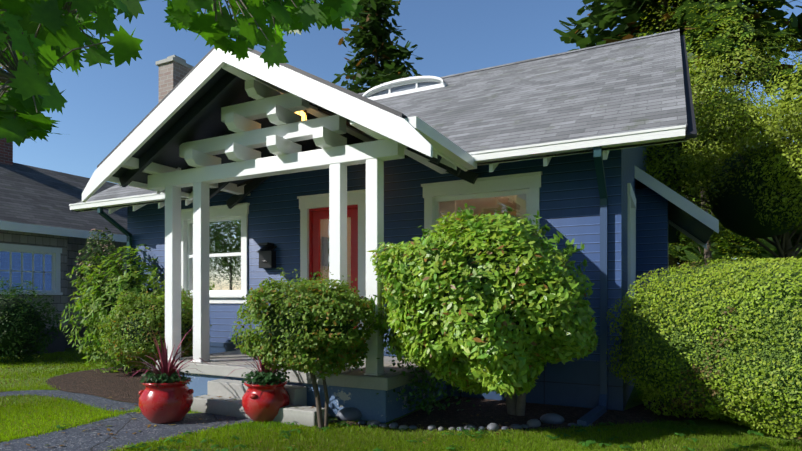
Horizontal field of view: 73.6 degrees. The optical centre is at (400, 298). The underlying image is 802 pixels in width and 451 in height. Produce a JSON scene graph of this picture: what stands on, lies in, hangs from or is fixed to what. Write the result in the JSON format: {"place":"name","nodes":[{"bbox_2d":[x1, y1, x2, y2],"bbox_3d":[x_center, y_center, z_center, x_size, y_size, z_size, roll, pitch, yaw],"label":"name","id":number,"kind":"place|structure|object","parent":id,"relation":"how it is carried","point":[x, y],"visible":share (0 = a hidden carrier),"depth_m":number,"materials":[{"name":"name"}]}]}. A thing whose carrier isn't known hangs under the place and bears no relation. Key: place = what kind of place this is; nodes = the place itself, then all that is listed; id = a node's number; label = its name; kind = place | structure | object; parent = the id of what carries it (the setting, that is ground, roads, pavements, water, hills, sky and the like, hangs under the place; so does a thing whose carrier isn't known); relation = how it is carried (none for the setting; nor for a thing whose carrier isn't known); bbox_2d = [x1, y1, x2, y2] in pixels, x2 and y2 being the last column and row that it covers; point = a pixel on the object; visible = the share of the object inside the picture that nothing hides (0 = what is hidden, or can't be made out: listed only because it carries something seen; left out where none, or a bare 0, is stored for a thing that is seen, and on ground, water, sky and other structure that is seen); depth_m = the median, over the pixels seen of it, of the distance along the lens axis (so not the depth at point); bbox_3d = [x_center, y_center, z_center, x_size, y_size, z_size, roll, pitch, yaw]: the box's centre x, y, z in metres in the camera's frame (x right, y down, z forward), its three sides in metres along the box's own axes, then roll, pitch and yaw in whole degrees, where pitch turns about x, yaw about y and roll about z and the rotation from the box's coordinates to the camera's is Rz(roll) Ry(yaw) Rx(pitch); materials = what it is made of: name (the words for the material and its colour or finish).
{"place":"outdoors","nodes":[
{"label":"outdoors","id":0,"kind":"place"},
{"bbox_2d":[0,230,126,356],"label":"neighbour house walls","id":1,"kind":"structure","parent":0,"point":[71,247],"depth_m":12.66,"materials":[{"name":"wood"}]},
{"bbox_2d":[0,243,62,294],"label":"neighbour window","id":2,"kind":"structure","parent":1,"relation":"attached to","point":[40,268],"depth_m":12.04,"materials":[{"name":"blue glass"}]},
{"bbox_2d":[0,162,126,242],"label":"neighbour roof","id":3,"kind":"structure","parent":1,"relation":"on","point":[36,200],"depth_m":13.18,"materials":[{"name":"grey"}]},
{"bbox_2d":[0,138,12,165],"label":"neighbour chimney","id":4,"kind":"object","parent":3,"relation":"on","point":[6,152],"visible":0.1,"depth_m":14.04,"materials":[{"name":"brick"}]},
{"bbox_2d":[0,390,253,450],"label":"walk path","id":5,"kind":"structure","parent":0,"point":[90,438],"depth_m":5.12,"materials":[{"name":"grey gravel"}]},
{"bbox_2d":[138,379,193,423],"bbox_3d":[-2.403,1.045,5.491,0.520,0.422,0.520,0,0,27],"label":"pot","id":6,"kind":"object","parent":5,"relation":"on","point":[172,402],"visible":0.75,"depth_m":5.30,"materials":[{"name":"red ceramic"}]},
{"bbox_2d":[140,370,191,387],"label":"potted flowers","id":7,"kind":"object","parent":6,"relation":"in","point":[174,377],"visible":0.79,"depth_m":5.39,"materials":[{"name":"green plant"}]},
{"bbox_2d":[122,323,213,380],"bbox_3d":[-2.302,0.560,5.518,1.158,0.652,1.024,0,0,27],"label":"spiky potted plant","id":8,"kind":"object","parent":6,"relation":"in","point":[167,367],"visible":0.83,"depth_m":5.43,"materials":[{"name":"red plant"}]},
{"bbox_2d":[4,399,525,450],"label":"fallen leaves litter","id":9,"kind":"object","parent":5,"relation":"on","point":[149,425],"visible":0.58,"depth_m":4.98,"materials":[{"name":"brown plant"}]},
{"bbox_2d":[242,379,289,421],"bbox_3d":[-1.397,1.058,5.553,0.489,0.397,0.504,0,0,27],"label":"pot","id":10,"kind":"object","parent":5,"relation":"on","point":[262,403],"visible":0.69,"depth_m":5.37,"materials":[{"name":"red ceramic"}]},
{"bbox_2d":[220,348,279,383],"bbox_3d":[-1.290,0.579,5.574,1.165,0.615,0.866,0,0,-36],"label":"potted plant","id":11,"kind":"object","parent":10,"relation":"in","point":[263,368],"visible":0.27,"depth_m":5.51,"materials":[{"name":"red plant"}]},
{"bbox_2d":[241,369,289,385],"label":"potted flowers","id":12,"kind":"object","parent":10,"relation":"in","point":[256,375],"visible":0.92,"depth_m":5.42,"materials":[{"name":"green plant"}]},
{"bbox_2d":[155,55,192,101],"bbox_3d":[-4.581,-1.819,10.918,0.500,6.150,0.580,0,0,27],"label":"chimney","id":13,"kind":"object","parent":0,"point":[174,70],"visible":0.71,"depth_m":10.71,"materials":[{"name":"brick"}]},
{"bbox_2d":[0,0,363,146],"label":"maple tree","id":14,"kind":"object","parent":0,"point":[60,33],"depth_m":2.13,"materials":[{"name":"green plant"}]},
{"bbox_2d":[294,110,306,120],"bbox_3d":[-1.279,-2.302,6.791,0.186,0.283,0.180,0,0,27],"label":"porch lantern","id":15,"kind":"object","parent":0,"point":[303,113],"visible":0.25,"depth_m":6.74,"materials":[{"name":"yellow glass"}]},
{"bbox_2d":[0,345,801,450],"bbox_3d":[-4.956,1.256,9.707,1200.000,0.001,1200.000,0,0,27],"label":"lawn","id":16,"kind":"structure","parent":0,"point":[722,425],"depth_m":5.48,"materials":[{"name":"green plant"}]},
{"bbox_2d":[0,277,61,362],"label":"bush","id":17,"kind":"object","parent":16,"relation":"on","point":[36,347],"depth_m":10.51,"materials":[{"name":"green plant"}]},
{"bbox_2d":[45,367,159,402],"bbox_3d":[-4.107,1.244,8.002,1.941,0.001,4.122,0,0,-36],"label":"mulch bed","id":18,"kind":"object","parent":16,"relation":"on","point":[114,386],"visible":0.49,"depth_m":7.86,"materials":[{"name":"soil"}]},
{"bbox_2d":[96,296,143,371],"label":"shrub stems","id":19,"kind":"object","parent":18,"relation":"on","point":[135,369],"visible":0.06,"depth_m":9.17,"materials":[{"name":"green plant"}]},
{"bbox_2d":[104,282,150,333],"bbox_3d":[-4.653,0.206,9.248,0.900,1.000,0.800,0,0,27],"label":"shrub","id":20,"kind":"object","parent":19,"relation":"on","point":[126,289],"visible":0.12,"depth_m":9.00,"materials":[{"name":"green plant"}]},
{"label":"shrub stems","id":21,"kind":"object","parent":18,"relation":"on","visible":0},
{"bbox_2d":[98,289,210,370],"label":"shrub leaves","id":22,"kind":"object","parent":21,"relation":"on","point":[115,341],"visible":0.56,"depth_m":7.31,"materials":[{"name":"green plant"}]},
{"bbox_2d":[120,303,191,351],"bbox_3d":[-3.494,0.436,7.678,1.040,0.760,0.900,0,0,27],"label":"shrub","id":23,"kind":"object","parent":21,"relation":"on","point":[132,331],"visible":0.19,"depth_m":7.30,"materials":[{"name":"green plant"}]},
{"bbox_2d":[108,283,211,338],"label":"shrub shoots","id":24,"kind":"object","parent":23,"relation":"attached to","point":[149,315],"visible":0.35,"depth_m":7.34,"materials":[{"name":"green plant"}]},
{"bbox_2d":[60,244,181,373],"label":"shrub leaves","id":25,"kind":"object","parent":16,"relation":"on","point":[101,313],"visible":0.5,"depth_m":8.84,"materials":[{"name":"green plant"}]},
{"bbox_2d":[82,48,447,375],"bbox_3d":[-1.159,-0.961,7.019,4.740,3.495,3.138,0,0,27],"label":"porch frame","id":26,"kind":"object","parent":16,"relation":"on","point":[275,102],"visible":0.85,"depth_m":5.98,"materials":[{"name":"white wood"}]},
{"bbox_2d":[97,47,406,192],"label":"porch roof","id":27,"kind":"structure","parent":26,"relation":"on","point":[207,123],"depth_m":6.50,"materials":[{"name":"black wood"}]},
{"bbox_2d":[119,72,477,208],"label":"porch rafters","id":28,"kind":"object","parent":26,"relation":"on","point":[200,107],"visible":0.31,"depth_m":6.46,"materials":[{"name":"wood"}]},
{"bbox_2d":[156,350,446,426],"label":"porch slab steps","id":29,"kind":"structure","parent":16,"relation":"on","point":[357,388],"depth_m":5.73,"materials":[{"name":"grey concrete"}]},
{"bbox_2d":[196,354,393,408],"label":"fallen leaves","id":30,"kind":"object","parent":29,"relation":"on","point":[241,400],"visible":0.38,"depth_m":5.88,"materials":[{"name":"brown plant"}]},
{"bbox_2d":[230,277,379,429],"bbox_3d":[-0.908,0.526,5.223,1.427,1.467,1.222,0,0,27],"label":"porch shrub","id":31,"kind":"object","parent":16,"relation":"on","point":[331,357],"depth_m":4.89,"materials":[{"name":"green plant"}]},
{"bbox_2d":[241,267,376,338],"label":"shrub leaves","id":32,"kind":"object","parent":31,"relation":"attached to","point":[292,299],"visible":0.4,"depth_m":4.97,"materials":[{"name":"green plant"}]},
{"bbox_2d":[0,349,642,384],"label":"lawn grass","id":33,"kind":"structure","parent":16,"relation":"on","point":[35,373],"depth_m":9.82,"materials":[{"name":"green plant"}]},
{"bbox_2d":[332,0,422,93],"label":"conifer tree","id":34,"kind":"object","parent":16,"relation":"on","point":[368,41],"depth_m":30.90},
{"bbox_2d":[127,146,647,410],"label":"house walls","id":35,"kind":"structure","parent":16,"relation":"on","point":[569,202],"depth_m":6.97,"materials":[{"name":"blue wood"}]},
{"bbox_2d":[181,202,249,302],"bbox_3d":[-3.077,-0.711,8.769,1.580,1.575,0.155,0,0,27],"label":"window","id":36,"kind":"structure","parent":35,"relation":"attached to","point":[228,259],"depth_m":8.71,"materials":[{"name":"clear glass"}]},
{"bbox_2d":[257,242,276,268],"bbox_3d":[-2.049,-0.654,8.153,0.274,0.380,0.159,0,0,27],"label":"mailbox","id":37,"kind":"object","parent":35,"relation":"attached to","point":[267,256],"visible":1,"depth_m":8.12,"materials":[{"name":"black metal"}]},
{"bbox_2d":[297,189,365,348],"bbox_3d":[-0.970,-0.371,7.716,1.190,2.275,0.150,0,0,27],"label":"front door","id":38,"kind":"structure","parent":35,"relation":"attached to","point":[355,213],"depth_m":7.76,"materials":[{"name":"red wood"}]},
{"bbox_2d":[97,147,607,426],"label":"downspouts","id":39,"kind":"object","parent":35,"relation":"attached to","point":[594,414],"visible":0.9,"depth_m":5.98,"materials":[{"name":"teal"}]},
{"bbox_2d":[76,29,686,242],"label":"roof","id":40,"kind":"structure","parent":35,"relation":"on","point":[631,85],"depth_m":7.83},
{"bbox_2d":[362,76,446,99],"bbox_3d":[0.134,-4.451,11.510,1.950,0.325,0.600,0,0,27],"label":"roof dormer vent","id":41,"kind":"object","parent":40,"relation":"on","point":[403,86],"visible":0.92,"depth_m":11.28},
{"bbox_2d":[69,35,696,241],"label":"rain gutter","id":42,"kind":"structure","parent":35,"relation":"attached to","point":[451,154],"depth_m":5.73,"materials":[{"name":"white metal"}]},
{"bbox_2d":[209,342,624,368],"bbox_3d":[0.879,0.741,12.067,8.370,0.070,9.535,0,0,27],"label":"house water table","id":43,"kind":"object","parent":35,"relation":"attached to","point":[586,363],"visible":0.04,"depth_m":6.18,"materials":[{"name":"white wood"}]},
{"bbox_2d":[320,196,515,289],"bbox_3d":[-0.358,-0.479,9.611,7.900,2.430,3.635,0,0,27],"label":"interior room","id":44,"kind":"object","parent":35,"relation":"attached to","point":[473,201],"depth_m":9.65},
{"bbox_2d":[322,195,525,266],"bbox_3d":[1.003,-0.364,8.956,4.480,2.200,3.579,0,0,27],"label":"curtain","id":45,"kind":"object","parent":44,"relation":"in","point":[326,251],"depth_m":7.15,"materials":[{"name":"fabric"}]},
{"bbox_2d":[421,171,541,238],"bbox_3d":[0.987,-0.711,6.723,1.560,1.575,0.155,0,0,27],"label":"window","id":46,"kind":"structure","parent":35,"relation":"attached to","point":[531,181],"depth_m":6.69,"materials":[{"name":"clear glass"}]},
{"bbox_2d":[460,365,622,403],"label":"house skirt seams","id":47,"kind":"object","parent":35,"relation":"attached to","point":[544,381],"visible":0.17,"depth_m":6.28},
{"bbox_2d":[627,183,636,300],"bbox_3d":[3.148,-0.716,7.361,0.155,1.495,1.280,0,0,27],"label":"side window","id":48,"kind":"structure","parent":35,"relation":"attached to","point":[631,197],"depth_m":6.87,"materials":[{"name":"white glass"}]},
{"bbox_2d":[635,166,718,248],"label":"side bay roof","id":49,"kind":"structure","parent":35,"relation":"attached to","point":[693,222],"depth_m":8.08,"materials":[{"name":"white wood"}]},
{"bbox_2d":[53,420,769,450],"bbox_3d":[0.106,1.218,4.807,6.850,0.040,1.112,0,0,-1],"label":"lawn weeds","id":50,"kind":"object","parent":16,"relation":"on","point":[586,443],"visible":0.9,"depth_m":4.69,"materials":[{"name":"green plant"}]},
{"bbox_2d":[331,396,711,429],"bbox_3d":[3.121,1.244,6.254,7.820,0.001,1.974,0,0,-6],"label":"mulch bed","id":51,"kind":"object","parent":16,"relation":"on","point":[448,417],"visible":0.5,"depth_m":5.71,"materials":[{"name":"soil"}]},
{"bbox_2d":[361,351,480,414],"bbox_3d":[0.301,0.771,5.727,1.322,0.978,1.286,0,0,27],"label":"rose bush","id":52,"kind":"object","parent":51,"relation":"on","point":[428,399],"depth_m":5.62,"materials":[{"name":"green plant"}]},
{"bbox_2d":[336,407,591,431],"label":"border stones","id":53,"kind":"object","parent":51,"relation":"on","point":[352,414],"visible":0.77,"depth_m":5.24,"materials":[{"name":"grey stone"}]},
{"bbox_2d":[367,212,597,415],"bbox_3d":[0.778,0.212,5.235,2.161,2.131,2.373,0,0,27],"label":"camellia bush","id":54,"kind":"object","parent":51,"relation":"on","point":[573,336],"depth_m":4.50,"materials":[{"name":"green plant"}]},
{"bbox_2d":[370,203,587,329],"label":"camellia bush shoots","id":55,"kind":"object","parent":54,"relation":"attached to","point":[569,250],"visible":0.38,"depth_m":4.76,"materials":[{"name":"green plant"}]},
{"bbox_2d":[553,0,801,272],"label":"cedar tree","id":56,"kind":"object","parent":16,"relation":"on","point":[606,15],"depth_m":24.26,"materials":[{"name":"green plant"}]},
{"bbox_2d":[606,255,801,439],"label":"hedge","id":57,"kind":"object","parent":16,"relation":"on","point":[763,354],"depth_m":5.00,"materials":[{"name":"green plant"}]},
{"bbox_2d":[636,0,801,268],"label":"birch tree","id":58,"kind":"object","parent":16,"relation":"on","point":[753,61],"depth_m":15.83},
{"bbox_2d":[643,45,801,262],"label":"birch tree","id":59,"kind":"object","parent":16,"relation":"on","point":[757,130],"depth_m":10.54,"materials":[{"name":"green plant"}]},
{"bbox_2d":[708,142,801,238],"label":"birch tree","id":60,"kind":"object","parent":16,"relation":"on","point":[736,213],"visible":0.65,"depth_m":11.17,"materials":[{"name":"green plant"}]},
{"bbox_2d":[729,0,801,255],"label":"cedar tree","id":61,"kind":"object","parent":16,"relation":"on","point":[797,35],"depth_m":25.72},
{"bbox_2d":[0,0,801,263],"label":"sky","id":62,"kind":"structure","parent":0,"point":[104,105],"materials":[{"name":"blue"}]},
{"bbox_2d":[635,186,667,293],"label":"bay walls","id":63,"kind":"structure","parent":0,"point":[651,229],"depth_m":8.20,"materials":[{"name":"blue wood"}]}
]}

